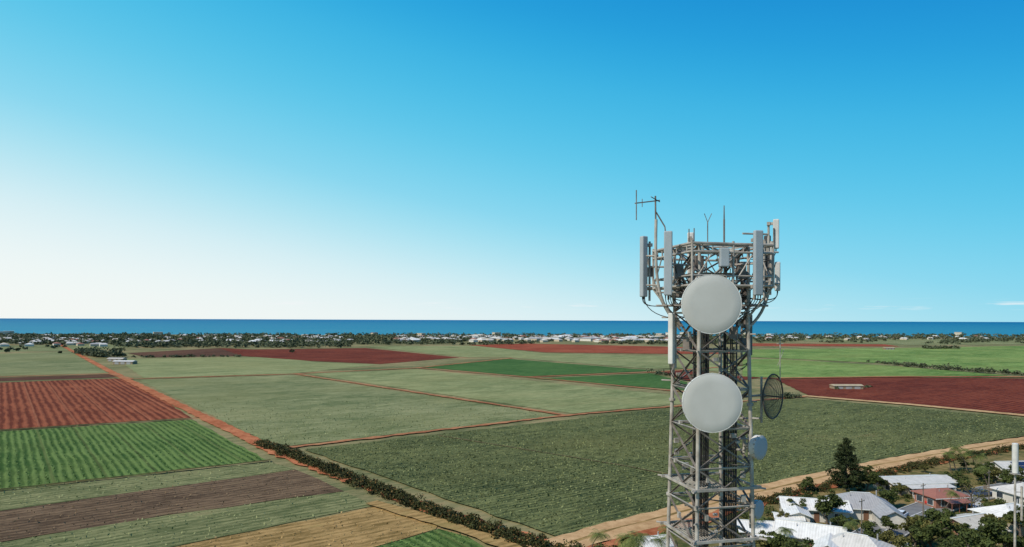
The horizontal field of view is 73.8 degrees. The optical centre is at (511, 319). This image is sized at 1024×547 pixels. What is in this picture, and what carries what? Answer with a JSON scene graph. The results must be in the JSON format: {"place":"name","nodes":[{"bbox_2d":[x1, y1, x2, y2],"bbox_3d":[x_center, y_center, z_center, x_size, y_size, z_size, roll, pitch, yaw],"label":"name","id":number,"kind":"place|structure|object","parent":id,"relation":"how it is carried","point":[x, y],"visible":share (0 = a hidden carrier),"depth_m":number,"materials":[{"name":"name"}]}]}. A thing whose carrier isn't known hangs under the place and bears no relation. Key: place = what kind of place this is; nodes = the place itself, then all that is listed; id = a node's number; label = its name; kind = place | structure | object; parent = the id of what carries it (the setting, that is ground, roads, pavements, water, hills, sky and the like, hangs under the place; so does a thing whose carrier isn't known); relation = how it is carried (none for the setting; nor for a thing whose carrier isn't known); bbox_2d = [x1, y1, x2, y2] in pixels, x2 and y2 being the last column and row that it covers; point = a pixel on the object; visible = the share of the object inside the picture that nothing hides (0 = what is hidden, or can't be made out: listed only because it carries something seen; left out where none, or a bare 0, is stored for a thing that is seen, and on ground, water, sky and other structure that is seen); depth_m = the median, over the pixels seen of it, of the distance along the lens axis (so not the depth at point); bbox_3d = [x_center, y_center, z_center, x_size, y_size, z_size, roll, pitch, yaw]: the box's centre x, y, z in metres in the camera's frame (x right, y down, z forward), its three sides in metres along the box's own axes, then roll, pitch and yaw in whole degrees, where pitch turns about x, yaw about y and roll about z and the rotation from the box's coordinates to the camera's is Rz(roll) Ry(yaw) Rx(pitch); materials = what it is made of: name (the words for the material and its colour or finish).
{"place":"outdoors","nodes":[
{"label":"outdoors","id":0,"kind":"place"},
{"bbox_2d":[0,352,108,375],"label":"crop field","id":1,"kind":"structure","parent":0,"point":[44,363],"depth_m":588.95,"materials":[{"name":"green plant"}]},
{"bbox_2d":[0,374,114,380],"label":"ploughed field","id":2,"kind":"structure","parent":0,"point":[54,377],"depth_m":460.07,"materials":[{"name":"brown soil"}]},
{"bbox_2d":[0,344,135,351],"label":"crop field","id":3,"kind":"structure","parent":0,"point":[49,348],"depth_m":931.82,"materials":[{"name":"green plant"}]},
{"bbox_2d":[0,378,190,429],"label":"ploughed field","id":4,"kind":"structure","parent":0,"point":[40,404],"depth_m":317.07,"materials":[{"name":"brown soil"}]},
{"bbox_2d":[0,420,265,489],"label":"crop field","id":5,"kind":"structure","parent":0,"point":[54,435],"depth_m":204.85,"materials":[{"name":"green plant"}]},
{"bbox_2d":[0,462,292,510],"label":"crop field","id":6,"kind":"structure","parent":0,"point":[48,493],"depth_m":163.03,"materials":[{"name":"green plant"}]},
{"bbox_2d":[60,345,274,451],"bbox_3d":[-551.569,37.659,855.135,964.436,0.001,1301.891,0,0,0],"label":"dirt road","id":7,"kind":"structure","parent":0,"point":[241,434],"depth_m":295.01,"materials":[{"name":"brown soil"}]},
{"bbox_2d":[0,469,342,541],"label":"fallow field","id":8,"kind":"structure","parent":0,"point":[201,496],"depth_m":147.85,"materials":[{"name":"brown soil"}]},
{"bbox_2d":[130,348,234,356],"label":"ploughed field","id":9,"kind":"structure","parent":0,"point":[210,352],"depth_m":801.52,"materials":[{"name":"brown soil"}]},
{"bbox_2d":[0,491,371,546],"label":"crop field","id":10,"kind":"structure","parent":0,"point":[248,520],"depth_m":131.77,"materials":[{"name":"green plant"}]},
{"bbox_2d":[125,357,373,377],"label":"crop field","id":11,"kind":"structure","parent":0,"point":[171,367],"depth_m":572.16,"materials":[{"name":"green plant"}]},
{"bbox_2d":[177,506,437,546],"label":"stubble field","id":12,"kind":"structure","parent":0,"point":[364,519],"depth_m":127.60,"materials":[{"name":"beige plant"}]},
{"bbox_2d":[135,358,508,378],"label":"dirt track","id":13,"kind":"structure","parent":0,"point":[324,372],"depth_m":507.61,"materials":[{"name":"brown soil"}]},
{"bbox_2d":[221,348,458,363],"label":"ploughed field","id":14,"kind":"structure","parent":0,"point":[364,355],"depth_m":755.33,"materials":[{"name":"brown soil"}]},
{"bbox_2d":[141,375,554,445],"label":"crop field","id":15,"kind":"structure","parent":0,"point":[278,390],"depth_m":306.63,"materials":[{"name":"green plant"}]},
{"bbox_2d":[268,451,546,539],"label":"dirt track","id":16,"kind":"structure","parent":0,"point":[297,463],"depth_m":181.18,"materials":[{"name":"brown soil"}]},
{"bbox_2d":[378,529,483,546],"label":"crop field","id":17,"kind":"structure","parent":0,"point":[426,537],"depth_m":122.65,"materials":[{"name":"green plant"}]},
{"bbox_2d":[298,374,570,415],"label":"dirt track","id":18,"kind":"structure","parent":0,"point":[445,396],"depth_m":347.58,"materials":[{"name":"brown soil"}]},
{"bbox_2d":[366,500,521,546],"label":"dirt track","id":19,"kind":"structure","parent":0,"point":[484,537],"depth_m":132.26,"materials":[{"name":"brown soil"}]},
{"bbox_2d":[0,334,1023,546],"bbox_3d":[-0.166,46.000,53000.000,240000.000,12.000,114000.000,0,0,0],"label":"ground","id":20,"kind":"structure","parent":0,"point":[358,492],"depth_m":389.48,"materials":[{"name":"green plant"}]},
{"bbox_2d":[0,418,184,429],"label":"grass verge","id":21,"kind":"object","parent":20,"relation":"on","point":[95,423],"depth_m":254.33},
{"bbox_2d":[71,346,126,356],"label":"hedgerow","id":22,"kind":"object","parent":20,"relation":"on","point":[94,351],"visible":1,"depth_m":704.78,"materials":[{"name":"green plant"}]},
{"bbox_2d":[0,459,269,489],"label":"grass verge","id":23,"kind":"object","parent":20,"relation":"on","point":[134,474],"depth_m":173.00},
{"bbox_2d":[131,354,241,357],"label":"hedgerow","id":24,"kind":"object","parent":20,"relation":"on","point":[202,355],"visible":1,"depth_m":708.43,"materials":[{"name":"green plant"}]},
{"bbox_2d":[252,439,584,546],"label":"hedgerow","id":25,"kind":"object","parent":20,"relation":"on","point":[413,502],"visible":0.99,"depth_m":145.74,"materials":[{"name":"green plant"}]},
{"bbox_2d":[0,331,981,346],"bbox_3d":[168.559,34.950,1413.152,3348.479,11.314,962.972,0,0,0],"label":"distant town","id":26,"kind":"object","parent":20,"relation":"on","point":[543,338],"visible":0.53,"depth_m":1305.86,"materials":[{"name":"white metal"}]},
{"bbox_2d":[0,332,1023,352],"bbox_3d":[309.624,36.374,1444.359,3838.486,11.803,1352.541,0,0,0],"label":"distant trees","id":27,"kind":"object","parent":20,"relation":"on","point":[221,341],"visible":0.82,"depth_m":1279.72,"materials":[{"name":"green plant"}]},
{"bbox_2d":[565,440,1023,544],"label":"grass verge","id":28,"kind":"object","parent":20,"relation":"on","point":[583,538],"depth_m":158.70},
{"bbox_2d":[763,376,1023,378],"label":"grass verge","id":29,"kind":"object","parent":20,"relation":"on","point":[905,376],"depth_m":489.21,"materials":[{"name":"green plant"}]},
{"bbox_2d":[921,345,960,348],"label":"hedgerow","id":30,"kind":"object","parent":20,"relation":"on","point":[941,347],"visible":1,"depth_m":993.95,"materials":[{"name":"green plant"}]},
{"bbox_2d":[889,360,1023,374],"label":"hedgerow","id":31,"kind":"object","parent":20,"relation":"on","point":[949,367],"visible":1,"depth_m":551.77,"materials":[{"name":"green plant"}]},
{"bbox_2d":[0,318,1023,337],"bbox_3d":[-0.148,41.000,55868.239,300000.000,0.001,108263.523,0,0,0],"label":"sea","id":32,"kind":"structure","parent":0,"point":[188,326],"depth_m":3965.61,"materials":[{"name":"liquid"}]},
{"bbox_2d":[0,0,1023,321],"label":"sky","id":33,"kind":"structure","parent":0,"point":[160,159],"materials":[{"name":"blue"}]},
{"bbox_2d":[305,369,747,412],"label":"crop field","id":34,"kind":"structure","parent":0,"point":[566,398],"depth_m":384.56,"materials":[{"name":"green plant"}]},
{"bbox_2d":[424,359,649,375],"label":"crop field","id":35,"kind":"structure","parent":0,"point":[519,367],"depth_m":562.39,"materials":[{"name":"green plant"}]},
{"bbox_2d":[290,396,805,447],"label":"dirt track","id":36,"kind":"structure","parent":0,"point":[372,437],"depth_m":253.42,"materials":[{"name":"brown soil"}]},
{"bbox_2d":[424,368,683,391],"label":"dirt track","id":37,"kind":"structure","parent":0,"point":[555,379],"depth_m":451.02,"materials":[{"name":"brown soil"}]},
{"bbox_2d":[366,346,742,373],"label":"crop field","id":38,"kind":"structure","parent":0,"point":[646,362],"depth_m":745.14,"materials":[{"name":"green plant"}]},
{"bbox_2d":[439,435,681,476],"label":"dirt track","id":39,"kind":"structure","parent":0,"point":[558,454],"depth_m":200.52,"materials":[{"name":"brown soil"}]},
{"bbox_2d":[473,344,729,353],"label":"ploughed field","id":40,"kind":"structure","parent":0,"point":[565,348],"depth_m":957.14,"materials":[{"name":"brown soil"}]},
{"bbox_2d":[534,373,687,389],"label":"crop field","id":41,"kind":"structure","parent":0,"point":[648,380],"depth_m":452.64,"materials":[{"name":"green plant"}]},
{"bbox_2d":[526,365,735,376],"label":"dirt track","id":42,"kind":"structure","parent":0,"point":[607,373],"depth_m":497.93,"materials":[{"name":"brown soil"}]},
{"bbox_2d":[304,398,1023,535],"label":"sugarcane field","id":43,"kind":"structure","parent":0,"point":[652,422],"depth_m":204.38,"materials":[{"name":"green plant"}]},
{"bbox_2d":[635,190,783,546],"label":"telecom tower","id":44,"kind":"structure","parent":0,"point":[710,302],"depth_m":20.33,"materials":[{"name":"metal"}]},
{"bbox_2d":[662,370,757,379],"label":"ploughed field","id":45,"kind":"structure","parent":0,"point":[691,372],"depth_m":487.07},
{"bbox_2d":[527,437,1023,546],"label":"dirt road","id":46,"kind":"structure","parent":0,"point":[607,525],"depth_m":145.71,"materials":[{"name":"brown soil"}]},
{"bbox_2d":[587,444,1022,546],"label":"red bank","id":47,"kind":"structure","parent":0,"point":[652,531],"depth_m":130.12,"materials":[{"name":"brown soil"}]},
{"bbox_2d":[617,449,1023,546],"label":"village ground","id":48,"kind":"structure","parent":0,"point":[941,469],"depth_m":162.11,"materials":[{"name":"green plant"}]},
{"bbox_2d":[587,528,610,546],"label":"palm tree","id":49,"kind":"object","parent":48,"relation":"on","point":[598,536],"visible":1,"depth_m":108.91,"materials":[{"name":"green plant"}]},
{"bbox_2d":[616,531,644,546],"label":"palm tree","id":50,"kind":"object","parent":48,"relation":"on","point":[630,534],"visible":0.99,"depth_m":106.58,"materials":[{"name":"green plant"}]},
{"bbox_2d":[635,531,676,546],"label":"cottage","id":51,"kind":"structure","parent":48,"relation":"on","point":[652,545],"depth_m":114.08,"materials":[{"name":"white metal"}]},
{"bbox_2d":[649,535,665,546],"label":"palm tree","id":52,"kind":"object","parent":48,"relation":"on","point":[658,540],"visible":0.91,"depth_m":108.17,"materials":[{"name":"green plant"}]},
{"bbox_2d":[740,535,768,546],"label":"garden tree","id":53,"kind":"object","parent":48,"relation":"on","point":[761,543],"visible":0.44,"depth_m":110.69,"materials":[{"name":"green plant"}]},
{"bbox_2d":[737,518,774,537],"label":"bungalow","id":54,"kind":"object","parent":48,"relation":"on","point":[766,526],"visible":0.29,"depth_m":121.34,"materials":[{"name":"white metal"}]},
{"bbox_2d":[758,530,791,546],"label":"garden tree","id":55,"kind":"object","parent":48,"relation":"on","point":[763,532],"visible":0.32,"depth_m":113.40,"materials":[{"name":"green plant"}]},
{"bbox_2d":[775,527,795,536],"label":"palm tree","id":56,"kind":"object","parent":48,"relation":"on","point":[786,532],"visible":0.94,"depth_m":115.63,"materials":[{"name":"green plant"}]},
{"bbox_2d":[772,512,805,520],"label":"garden shed","id":57,"kind":"structure","parent":48,"relation":"on","point":[798,518],"depth_m":130.13,"materials":[{"name":"white metal"}]},
{"bbox_2d":[766,533,814,546],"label":"garden tree","id":58,"kind":"object","parent":48,"relation":"on","point":[783,542],"visible":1,"depth_m":107.08,"materials":[{"name":"green plant"}]},
{"bbox_2d":[574,468,1023,546],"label":"garden shrubs","id":59,"kind":"object","parent":48,"relation":"on","point":[804,494],"visible":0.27,"depth_m":147.57,"materials":[{"name":"green plant"}]},
{"bbox_2d":[800,476,813,490],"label":"garden tree","id":60,"kind":"object","parent":48,"relation":"on","point":[807,481],"visible":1,"depth_m":157.22,"materials":[{"name":"green plant"}]},
{"bbox_2d":[786,537,828,546],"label":"walls","id":61,"kind":"structure","parent":48,"relation":"on","point":[800,540],"depth_m":117.65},
{"bbox_2d":[773,519,847,539],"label":"roof","id":62,"kind":"structure","parent":61,"relation":"on","point":[809,530],"depth_m":118.55,"materials":[{"name":"white metal"}]},
{"bbox_2d":[813,533,838,546],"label":"wing roof","id":63,"kind":"structure","parent":61,"relation":"on","point":[824,540],"depth_m":113.27,"materials":[{"name":"white metal"}]},
{"bbox_2d":[831,532,896,546],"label":"roof","id":64,"kind":"structure","parent":61,"relation":"on","point":[848,540],"depth_m":111.97,"materials":[{"name":"grey metal"}]},
{"bbox_2d":[776,496,853,523],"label":"bungalow","id":65,"kind":"object","parent":48,"relation":"on","point":[809,512],"visible":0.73,"depth_m":134.49,"materials":[{"name":"white metal"}]},
{"bbox_2d":[813,493,847,524],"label":"garden tree","id":66,"kind":"object","parent":48,"relation":"on","point":[835,501],"visible":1,"depth_m":130.59,"materials":[{"name":"green plant"}]},
{"bbox_2d":[829,514,853,526],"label":"garden tree","id":67,"kind":"object","parent":48,"relation":"on","point":[841,518],"visible":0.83,"depth_m":127.67,"materials":[{"name":"green plant"}]},
{"bbox_2d":[825,437,863,490],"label":"norfolk pine","id":68,"kind":"object","parent":48,"relation":"on","point":[843,467],"visible":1,"depth_m":158.66,"materials":[{"name":"green plant"}]},
{"bbox_2d":[843,519,860,533],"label":"palm tree","id":69,"kind":"object","parent":48,"relation":"on","point":[852,523],"visible":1,"depth_m":116.13,"materials":[{"name":"green plant"}]},
{"bbox_2d":[861,521,888,542],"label":"garden tree","id":70,"kind":"object","parent":48,"relation":"on","point":[866,526],"visible":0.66,"depth_m":116.83,"materials":[{"name":"green plant"}]},
{"bbox_2d":[851,509,905,528],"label":"walls","id":71,"kind":"structure","parent":48,"relation":"on","point":[896,518],"depth_m":131.58,"materials":[{"name":"white paint"}]},
{"bbox_2d":[826,492,897,509],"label":"roof","id":72,"kind":"structure","parent":71,"relation":"on","point":[869,502],"depth_m":138.05,"materials":[{"name":"grey metal"}]},
{"bbox_2d":[870,500,905,517],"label":"wing roof","id":73,"kind":"structure","parent":71,"relation":"on","point":[880,509],"depth_m":132.42,"materials":[{"name":"grey metal"}]},
{"bbox_2d":[869,471,887,491],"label":"garden tree","id":74,"kind":"object","parent":48,"relation":"on","point":[875,477],"visible":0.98,"depth_m":156.91,"materials":[{"name":"green plant"}]},
{"bbox_2d":[877,486,899,503],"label":"garden tree","id":75,"kind":"object","parent":48,"relation":"on","point":[888,495],"visible":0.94,"depth_m":144.52,"materials":[{"name":"green plant"}]},
{"bbox_2d":[754,443,1023,503],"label":"hedgerow","id":76,"kind":"object","parent":48,"relation":"on","point":[908,467],"visible":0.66,"depth_m":178.20,"materials":[{"name":"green plant"}]},
{"bbox_2d":[880,515,897,529],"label":"garden tree","id":77,"kind":"object","parent":48,"relation":"on","point":[886,521],"visible":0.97,"depth_m":125.67,"materials":[{"name":"green plant"}]},
{"bbox_2d":[876,529,910,546],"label":"garden tree","id":78,"kind":"object","parent":48,"relation":"on","point":[898,540],"visible":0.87,"depth_m":113.32,"materials":[{"name":"green plant"}]},
{"bbox_2d":[873,473,957,494],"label":"long bungalow","id":79,"kind":"object","parent":48,"relation":"on","point":[916,482],"visible":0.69,"depth_m":157.64,"materials":[{"name":"white metal"}]},
{"bbox_2d":[897,515,936,545],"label":"garden tree","id":80,"kind":"object","parent":48,"relation":"on","point":[910,521],"visible":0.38,"depth_m":118.72,"materials":[{"name":"green plant"}]},
{"bbox_2d":[906,509,953,546],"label":"garden tree","id":81,"kind":"object","parent":48,"relation":"on","point":[940,525],"visible":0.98,"depth_m":115.31,"materials":[{"name":"green plant"}]},
{"bbox_2d":[910,484,974,512],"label":"brick bungalow","id":82,"kind":"object","parent":48,"relation":"on","point":[935,497],"visible":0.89,"depth_m":144.73,"materials":[{"name":"red brick"}]},
{"bbox_2d":[935,533,967,546],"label":"garden tree","id":83,"kind":"object","parent":48,"relation":"on","point":[952,536],"visible":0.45,"depth_m":112.40,"materials":[{"name":"green plant"}]},
{"bbox_2d":[952,476,971,491],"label":"garden tree","id":84,"kind":"object","parent":48,"relation":"on","point":[959,480],"visible":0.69,"depth_m":157.73,"materials":[{"name":"green plant"}]},
{"bbox_2d":[943,531,995,546],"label":"garden tree","id":85,"kind":"object","parent":48,"relation":"on","point":[967,537],"visible":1,"depth_m":103.26,"materials":[{"name":"green plant"}]},
{"bbox_2d":[955,477,991,510],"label":"sparse tree","id":86,"kind":"object","parent":48,"relation":"on","point":[970,497],"visible":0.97,"depth_m":141.10,"materials":[{"name":"green plant"}]},
{"bbox_2d":[951,524,995,546],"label":"garden tree","id":87,"kind":"object","parent":48,"relation":"on","point":[958,528],"visible":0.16,"depth_m":115.16,"materials":[{"name":"green plant"}]},
{"bbox_2d":[950,511,1010,543],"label":"brick bungalow","id":88,"kind":"object","parent":48,"relation":"on","point":[972,519],"visible":0.35,"depth_m":125.77,"materials":[{"name":"beige metal"}]},
{"bbox_2d":[968,461,994,478],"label":"garden tree","id":89,"kind":"object","parent":48,"relation":"on","point":[975,472],"visible":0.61,"depth_m":169.41,"materials":[{"name":"green plant"}]},
{"bbox_2d":[982,466,1002,483],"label":"garden tree","id":90,"kind":"object","parent":48,"relation":"on","point":[995,472],"visible":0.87,"depth_m":166.35,"materials":[{"name":"green plant"}]},
{"bbox_2d":[981,498,1003,506],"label":"garden tree","id":91,"kind":"object","parent":48,"relation":"on","point":[996,502],"visible":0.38,"depth_m":136.95,"materials":[{"name":"green plant"}]},
{"bbox_2d":[974,511,1023,535],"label":"walls","id":92,"kind":"structure","parent":48,"relation":"on","point":[1010,527],"depth_m":127.80,"materials":[{"name":"white paint"}]},
{"bbox_2d":[968,503,1023,517],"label":"roof","id":93,"kind":"structure","parent":92,"relation":"on","point":[998,510],"depth_m":132.51,"materials":[{"name":"white metal"}]},
{"bbox_2d":[976,517,1023,546],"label":"garden tree","id":94,"kind":"object","parent":48,"relation":"on","point":[993,528],"visible":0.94,"depth_m":109.10,"materials":[{"name":"green plant"}]},
{"bbox_2d":[987,462,1023,480],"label":"walls","id":95,"kind":"structure","parent":48,"relation":"on","point":[997,465],"depth_m":172.56,"materials":[{"name":"white paint"}]},
{"bbox_2d":[982,461,1023,471],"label":"roof","id":96,"kind":"structure","parent":95,"relation":"on","point":[1003,464],"depth_m":172.44,"materials":[{"name":"grey metal"}]},
{"bbox_2d":[992,489,1023,503],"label":"walls","id":97,"kind":"structure","parent":48,"relation":"on","point":[1008,497],"depth_m":149.97,"materials":[{"name":"beige paint"}]},
{"bbox_2d":[990,483,1023,497],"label":"roof","id":98,"kind":"structure","parent":97,"relation":"on","point":[1009,488],"depth_m":149.83,"materials":[{"name":"grey metal"}]},
{"bbox_2d":[997,464,1023,483],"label":"garden tree","id":99,"kind":"object","parent":48,"relation":"on","point":[1005,476],"visible":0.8,"depth_m":157.74,"materials":[{"name":"green plant"}]},
{"bbox_2d":[1002,502,1023,536],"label":"garden tree","id":100,"kind":"object","parent":48,"relation":"on","point":[1009,515],"visible":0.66,"depth_m":124.47,"materials":[{"name":"green plant"}]},
{"bbox_2d":[1009,443,1022,546],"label":"antenna mast","id":101,"kind":"object","parent":48,"relation":"on","point":[1015,459],"visible":1,"depth_m":59.91,"materials":[{"name":"white metal"}]},
{"bbox_2d":[752,343,892,345],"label":"ploughed field","id":102,"kind":"structure","parent":0,"point":[764,344],"depth_m":1146.01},
{"bbox_2d":[742,359,1008,377],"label":"crop field","id":103,"kind":"structure","parent":0,"point":[768,367],"depth_m":549.50,"materials":[{"name":"green plant"}]},
{"bbox_2d":[743,346,1023,372],"bbox_3d":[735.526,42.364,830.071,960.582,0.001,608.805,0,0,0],"label":"crop field","id":104,"kind":"structure","parent":0,"point":[1010,358],"depth_m":790.70,"materials":[{"name":"green plant"}]},
{"bbox_2d":[776,377,1023,413],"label":"ploughed field","id":105,"kind":"structure","parent":0,"point":[998,394],"depth_m":388.98,"materials":[{"name":"brown soil"}]},
{"bbox_2d":[829,384,862,388],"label":"farm shed","id":106,"kind":"structure","parent":105,"relation":"on","point":[848,386],"depth_m":399.15,"materials":[{"name":"grey metal"}]},
{"bbox_2d":[801,338,1023,344],"bbox_3d":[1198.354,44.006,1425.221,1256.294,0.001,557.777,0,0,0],"label":"crop field","id":107,"kind":"structure","parent":0,"point":[916,342],"depth_m":1295.16,"materials":[{"name":"green plant"}]},
{"bbox_2d":[803,395,1023,415],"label":"dirt track","id":108,"kind":"structure","parent":0,"point":[920,405],"depth_m":321.00,"materials":[{"name":"brown soil"}]},
{"bbox_2d":[854,480,1023,541],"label":"asphalt street","id":109,"kind":"structure","parent":0,"point":[916,508],"depth_m":142.87,"materials":[{"name":"grey asphalt"}]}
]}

